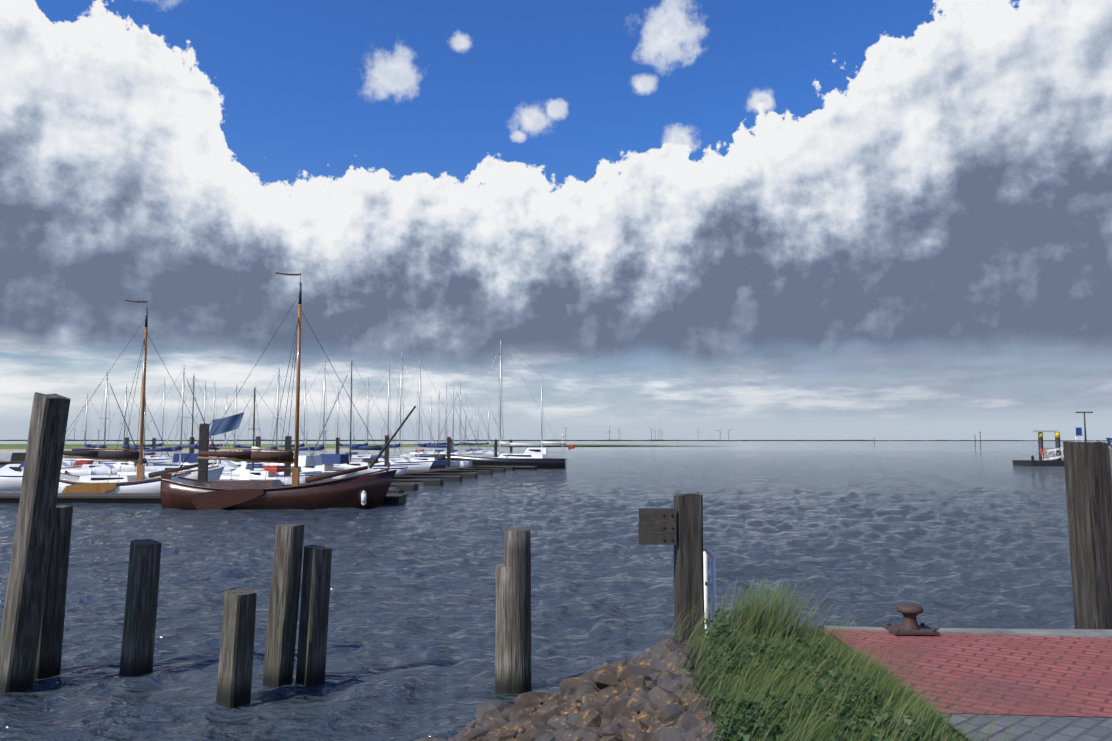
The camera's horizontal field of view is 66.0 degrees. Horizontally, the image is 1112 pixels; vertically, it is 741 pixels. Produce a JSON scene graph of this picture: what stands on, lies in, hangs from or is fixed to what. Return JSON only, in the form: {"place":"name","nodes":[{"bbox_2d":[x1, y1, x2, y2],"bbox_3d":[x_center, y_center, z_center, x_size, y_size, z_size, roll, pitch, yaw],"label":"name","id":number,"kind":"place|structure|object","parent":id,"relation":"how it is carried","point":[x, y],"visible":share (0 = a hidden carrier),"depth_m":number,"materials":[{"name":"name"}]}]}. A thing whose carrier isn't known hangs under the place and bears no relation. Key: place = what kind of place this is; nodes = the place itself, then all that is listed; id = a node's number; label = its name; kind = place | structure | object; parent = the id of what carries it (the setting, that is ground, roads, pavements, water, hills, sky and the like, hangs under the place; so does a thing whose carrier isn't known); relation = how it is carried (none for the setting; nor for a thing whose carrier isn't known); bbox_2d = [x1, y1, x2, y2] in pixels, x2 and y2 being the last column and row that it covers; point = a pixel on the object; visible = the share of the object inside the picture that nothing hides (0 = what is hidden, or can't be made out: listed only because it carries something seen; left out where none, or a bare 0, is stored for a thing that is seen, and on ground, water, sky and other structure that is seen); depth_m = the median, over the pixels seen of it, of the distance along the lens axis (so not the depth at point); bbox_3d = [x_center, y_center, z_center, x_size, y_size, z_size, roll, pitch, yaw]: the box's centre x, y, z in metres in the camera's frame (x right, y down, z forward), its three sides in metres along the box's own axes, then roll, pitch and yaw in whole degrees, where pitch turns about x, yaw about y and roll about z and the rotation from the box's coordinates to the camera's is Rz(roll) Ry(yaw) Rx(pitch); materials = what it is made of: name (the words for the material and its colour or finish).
{"place":"outdoors","nodes":[
{"label":"outdoors","id":0,"kind":"place"},
{"bbox_2d":[0,444,662,450],"bbox_3d":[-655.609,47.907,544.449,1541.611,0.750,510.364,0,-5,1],"label":"marsh land","id":1,"kind":"structure","parent":0,"point":[13,447],"depth_m":517.12,"materials":[{"name":"beige"}]},
{"bbox_2d":[74,426,731,439],"bbox_3d":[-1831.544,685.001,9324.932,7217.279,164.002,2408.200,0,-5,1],"label":"wind turbines","id":2,"kind":"object","parent":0,"point":[609,431],"visible":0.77,"depth_m":8807.60,"materials":[{"name":"grey"}]},
{"bbox_2d":[0,439,1106,440],"bbox_3d":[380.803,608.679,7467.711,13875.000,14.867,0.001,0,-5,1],"label":"shore land","id":3,"kind":"structure","parent":0,"point":[599,440],"depth_m":7461.44,"materials":[{"name":"grey"}]},
{"bbox_2d":[0,441,1109,446],"bbox_3d":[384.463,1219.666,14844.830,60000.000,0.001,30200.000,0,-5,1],"label":"distant shoreline","id":4,"kind":"structure","parent":0,"point":[852,443],"depth_m":1075.72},
{"bbox_2d":[0,447,1111,740],"bbox_3d":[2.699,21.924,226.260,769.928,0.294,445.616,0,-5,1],"label":"sea water","id":5,"kind":"structure","parent":0,"point":[960,537],"depth_m":22.10,"materials":[{"name":"blue liquid"}]},
{"bbox_2d":[0,461,24,489],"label":"motorboat","id":6,"kind":"object","parent":5,"relation":"on","point":[11,476],"visible":0.29,"depth_m":59.45,"materials":[{"name":"white plastic"}]},
{"bbox_2d":[10,453,81,467],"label":"motorboat","id":7,"kind":"object","parent":5,"relation":"on","point":[17,456],"visible":0.15,"depth_m":75.51,"materials":[{"name":"white plastic"}]},
{"bbox_2d":[62,391,121,465],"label":"yacht","id":8,"kind":"object","parent":5,"relation":"on","point":[74,460],"visible":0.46,"depth_m":105.50,"materials":[{"name":"white plastic"}]},
{"bbox_2d":[61,374,149,475],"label":"yacht","id":9,"kind":"object","parent":5,"relation":"on","point":[89,467],"visible":0.48,"depth_m":71.81,"materials":[{"name":"white plastic"}]},
{"bbox_2d":[99,383,164,470],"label":"yacht","id":10,"kind":"object","parent":5,"relation":"on","point":[151,468],"visible":0.35,"depth_m":80.41,"materials":[{"name":"white"}]},
{"bbox_2d":[105,399,171,465],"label":"yacht","id":11,"kind":"object","parent":5,"relation":"on","point":[149,463],"visible":0.31,"depth_m":95.47,"materials":[{"name":"white plastic"}]},
{"bbox_2d":[58,300,224,492],"bbox_3d":[-25.012,1.803,51.047,10.673,12.178,3.471,0,-5,1],"label":"sailboat","id":12,"kind":"object","parent":5,"relation":"on","point":[119,483],"visible":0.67,"depth_m":50.59,"materials":[{"name":"white"}]},
{"bbox_2d":[130,380,188,460],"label":"yacht","id":13,"kind":"object","parent":5,"relation":"on","point":[151,456],"visible":0.33,"depth_m":112.61,"materials":[{"name":"white plastic"}]},
{"bbox_2d":[117,368,229,479],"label":"yacht","id":14,"kind":"object","parent":5,"relation":"on","point":[171,449],"visible":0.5,"depth_m":66.16,"materials":[{"name":"white"}]},
{"bbox_2d":[152,375,240,466],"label":"yacht","id":15,"kind":"object","parent":5,"relation":"on","point":[170,464],"visible":0.31,"depth_m":84.45,"materials":[{"name":"white"}]},
{"bbox_2d":[164,381,230,460],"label":"yacht","id":16,"kind":"object","parent":5,"relation":"on","point":[204,416],"visible":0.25,"depth_m":100.73,"materials":[{"name":"white"}]},
{"bbox_2d":[170,383,239,459],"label":"yacht","id":17,"kind":"object","parent":5,"relation":"on","point":[211,444],"visible":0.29,"depth_m":110.86,"materials":[{"name":"white"}]},
{"bbox_2d":[172,453,238,470],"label":"motorboat","id":18,"kind":"object","parent":5,"relation":"on","point":[191,458],"visible":0.06,"depth_m":71.25,"materials":[{"name":"white plastic"}]},
{"bbox_2d":[209,394,250,462],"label":"yacht","id":19,"kind":"object","parent":5,"relation":"on","point":[220,444],"visible":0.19,"depth_m":118.66,"materials":[{"name":"white"}]},
{"bbox_2d":[209,382,268,465],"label":"yacht","id":20,"kind":"object","parent":5,"relation":"on","point":[239,462],"visible":0.21,"depth_m":90.36,"materials":[{"name":"white"}]},
{"bbox_2d":[211,386,315,484],"bbox_3d":[-19.908,4.634,56.927,7.689,7.693,2.564,0,-5,1],"label":"yacht","id":21,"kind":"object","parent":5,"relation":"on","point":[271,471],"visible":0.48,"depth_m":56.48,"materials":[{"name":"white plastic"}]},
{"bbox_2d":[195,455,331,481],"bbox_3d":[-21.953,7.120,63.109,10.429,3.548,3.237,-1,-5,11],"label":"motorboat","id":22,"kind":"object","parent":5,"relation":"on","point":[301,462],"visible":0.15,"depth_m":61.99,"materials":[{"name":"white plastic"}]},
{"bbox_2d":[0,461,537,503],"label":"marina pontoons","id":23,"kind":"object","parent":5,"relation":"on","point":[396,495],"visible":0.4,"depth_m":57.37,"materials":[{"name":"black"}]},
{"bbox_2d":[222,369,323,475],"bbox_3d":[-20.557,4.215,62.177,7.714,9.386,2.471,0,-5,1],"label":"yacht","id":24,"kind":"object","parent":5,"relation":"on","point":[256,467],"visible":0.25,"depth_m":62.09,"materials":[{"name":"white"}]},
{"bbox_2d":[160,272,415,509],"bbox_3d":[-13.688,1.081,44.069,12.869,12.478,3.879,0,-5,1],"label":"sailboat","id":25,"kind":"object","parent":5,"relation":"on","point":[366,490],"visible":0.94,"depth_m":42.86,"materials":[{"name":"brown wood"}]},
{"bbox_2d":[260,380,331,462],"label":"yacht","id":26,"kind":"object","parent":5,"relation":"on","point":[300,445],"visible":0.21,"depth_m":104.32,"materials":[{"name":"white"}]},
{"bbox_2d":[277,361,372,474],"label":"yacht","id":27,"kind":"object","parent":5,"relation":"on","point":[322,448],"visible":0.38,"depth_m":69.95,"materials":[{"name":"white plastic"}]},
{"bbox_2d":[301,454,356,478],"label":"motorboat","id":28,"kind":"object","parent":5,"relation":"on","point":[328,461],"visible":0.21,"depth_m":66.95,"materials":[{"name":"white"}]},
{"bbox_2d":[311,386,372,456],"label":"yacht","id":29,"kind":"object","parent":5,"relation":"on","point":[338,427],"visible":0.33,"depth_m":120.14,"materials":[{"name":"white"}]},
{"bbox_2d":[312,361,407,473],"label":"yacht","id":30,"kind":"object","parent":5,"relation":"on","point":[400,469],"visible":0.42,"depth_m":77.83,"materials":[{"name":"white plastic"}]},
{"bbox_2d":[330,377,402,461],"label":"yacht","id":31,"kind":"object","parent":5,"relation":"on","point":[357,455],"visible":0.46,"depth_m":117.81,"materials":[{"name":"white plastic"}]},
{"bbox_2d":[333,365,432,469],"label":"yacht","id":32,"kind":"object","parent":5,"relation":"on","point":[420,466],"visible":0.38,"depth_m":85.24,"materials":[{"name":"white plastic"}]},
{"bbox_2d":[348,353,448,468],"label":"yacht","id":33,"kind":"object","parent":5,"relation":"on","point":[438,464],"visible":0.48,"depth_m":91.57,"materials":[{"name":"white plastic"}]},
{"bbox_2d":[400,396,451,459],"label":"yacht","id":34,"kind":"object","parent":5,"relation":"on","point":[411,454],"visible":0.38,"depth_m":149.26,"materials":[{"name":"white plastic"}]},
{"bbox_2d":[389,360,471,467],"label":"yacht","id":35,"kind":"object","parent":5,"relation":"on","point":[453,463],"visible":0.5,"depth_m":97.56,"materials":[{"name":"white plastic"}]},
{"bbox_2d":[410,391,468,453],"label":"yacht","id":36,"kind":"object","parent":5,"relation":"on","point":[438,429],"visible":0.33,"depth_m":154.93,"materials":[{"name":"white"}]},
{"bbox_2d":[408,383,471,453],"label":"yacht","id":37,"kind":"object","parent":5,"relation":"on","point":[445,431],"visible":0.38,"depth_m":159.90,"materials":[{"name":"white"}]},
{"bbox_2d":[415,382,479,459],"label":"yacht","id":38,"kind":"object","parent":5,"relation":"on","point":[442,452],"visible":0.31,"depth_m":149.44,"materials":[{"name":"white"}]},
{"bbox_2d":[429,382,493,452],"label":"yacht","id":39,"kind":"object","parent":5,"relation":"on","point":[460,426],"visible":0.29,"depth_m":165.07,"materials":[{"name":"white"}]},
{"bbox_2d":[438,396,492,456],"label":"yacht","id":40,"kind":"object","parent":5,"relation":"on","point":[465,453],"visible":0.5,"depth_m":149.34,"materials":[{"name":"white plastic"}]},
{"bbox_2d":[455,408,498,456],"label":"yacht","id":41,"kind":"object","parent":5,"relation":"on","point":[478,440],"visible":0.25,"depth_m":157.64,"materials":[{"name":"white plastic"}]},
{"bbox_2d":[464,408,509,456],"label":"yacht","id":42,"kind":"object","parent":5,"relation":"on","point":[487,444],"visible":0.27,"depth_m":169.57,"materials":[{"name":"white plastic"}]},
{"bbox_2d":[444,339,575,468],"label":"sailboat","id":43,"kind":"object","parent":5,"relation":"on","point":[532,456],"visible":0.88,"depth_m":103.87,"materials":[{"name":"white plastic"}]},
{"bbox_2d":[0,0,1111,439],"label":"sky","id":44,"kind":"structure","parent":0,"point":[755,219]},
{"bbox_2d":[656,577,1049,740],"bbox_3d":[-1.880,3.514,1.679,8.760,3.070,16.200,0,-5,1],"label":"bank","id":45,"kind":"structure","parent":0,"point":[700,673],"depth_m":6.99,"materials":[{"name":"green plant"}]},
{"bbox_2d":[414,637,729,740],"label":"revetment rocks","id":46,"kind":"object","parent":45,"relation":"on","point":[634,699],"visible":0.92,"depth_m":7.08,"materials":[{"name":"grey stone"}]},
{"bbox_2d":[703,546,716,637],"bbox_3d":[1.535,2.783,8.736,0.129,2.019,0.476,0,-5,-1],"label":"quay ladder rail","id":47,"kind":"object","parent":45,"relation":"on","point":[711,554],"visible":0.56,"depth_m":8.58,"materials":[{"name":"white metal"}]},
{"bbox_2d":[678,626,1111,740],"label":"quay paving","id":48,"kind":"structure","parent":0,"point":[1060,680],"depth_m":6.86,"materials":[{"name":"red brick"}]},
{"bbox_2d":[882,603,938,634],"bbox_3d":[3.459,2.411,8.368,0.420,0.261,0.340,0,-5,1],"label":"quay bollard","id":49,"kind":"object","parent":48,"relation":"on","point":[910,612],"visible":1,"depth_m":8.30,"materials":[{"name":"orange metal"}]},
{"label":"seabed","id":50,"kind":"structure","parent":0,"visible":0},
{"bbox_2d":[0,392,70,692],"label":"pile","id":51,"kind":"object","parent":50,"relation":"on","point":[23,608],"visible":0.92,"depth_m":11.72,"materials":[{"name":"brown wood"}]},
{"bbox_2d":[34,505,72,678],"bbox_3d":[-7.388,3.931,12.358,0.479,3.922,0.429,-3,-6,33],"label":"pile","id":52,"kind":"object","parent":50,"relation":"on","point":[49,655],"visible":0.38,"depth_m":12.33,"materials":[{"name":"brown wood"}]},
{"bbox_2d":[119,538,161,675],"bbox_3d":[-6.099,4.191,12.437,0.452,3.416,0.417,-3,-6,36],"label":"pile","id":53,"kind":"object","parent":50,"relation":"on","point":[138,641],"visible":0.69,"depth_m":12.38,"materials":[{"name":"brown wood"}]},
{"bbox_2d":[216,587,256,708],"bbox_3d":[-4.208,4.330,11.141,0.431,2.928,0.383,-3,-6,32],"label":"pile","id":54,"kind":"object","parent":50,"relation":"on","point":[234,682],"visible":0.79,"depth_m":11.08,"materials":[{"name":"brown wood"}]},
{"bbox_2d":[262,524,304,686],"bbox_3d":[-3.846,4.006,11.878,0.519,3.693,0.376,-2,-5,19],"label":"pile","id":55,"kind":"object","parent":50,"relation":"on","point":[282,617],"visible":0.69,"depth_m":11.82,"materials":[{"name":"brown wood"}]},
{"bbox_2d":[296,545,331,686],"bbox_3d":[-3.452,4.173,12.033,0.404,3.388,0.383,-4,-6,39],"label":"pile","id":56,"kind":"object","parent":50,"relation":"on","point":[313,630],"visible":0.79,"depth_m":11.98,"materials":[{"name":"brown wood"}]},
{"bbox_2d":[124,424,512,480],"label":"mooring posts","id":57,"kind":"object","parent":50,"relation":"on","point":[203,466],"visible":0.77,"depth_m":59.80,"materials":[{"name":"wood"}]},
{"bbox_2d":[495,563,511,694],"bbox_3d":[-0.614,4.255,11.654,0.437,3.162,0.434,0,-5,1],"label":"pile","id":58,"kind":"object","parent":50,"relation":"on","point":[503,656],"visible":0.4,"depth_m":11.54,"materials":[{"name":"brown wood"}]},
{"bbox_2d":[504,528,531,693],"bbox_3d":[-0.517,4.009,11.641,0.398,3.649,0.388,0,-5,1],"label":"pile","id":59,"kind":"object","parent":50,"relation":"on","point":[517,550],"visible":0.44,"depth_m":11.56,"materials":[{"name":"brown wood"}]},
{"bbox_2d":[638,493,704,640],"bbox_3d":[1.125,3.379,8.277,0.643,4.356,0.312,0,-5,1],"label":"wooden post","id":60,"kind":"object","parent":50,"relation":"on","point":[679,526],"visible":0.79,"depth_m":8.29,"materials":[{"name":"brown wood"}]},
{"bbox_2d":[677,432,980,447],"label":"channel markers","id":61,"kind":"object","parent":50,"relation":"on","point":[874,441],"visible":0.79,"depth_m":462.19,"materials":[{"name":"metal"}]},
{"bbox_2d":[1013,412,1111,465],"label":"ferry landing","id":62,"kind":"object","parent":50,"relation":"on","point":[1051,456],"visible":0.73,"depth_m":116.69,"materials":[{"name":"black metal"}]},
{"bbox_2d":[1106,438,1111,447],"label":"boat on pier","id":63,"kind":"object","parent":62,"relation":"on","point":[1109,440],"visible":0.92,"depth_m":117.65,"materials":[{"name":"blue"}]},
{"bbox_2d":[1063,441,1111,628],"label":"pile","id":64,"kind":"object","parent":50,"relation":"on","point":[1088,478],"visible":0.71,"depth_m":9.04,"materials":[{"name":"brown wood"}]}
]}

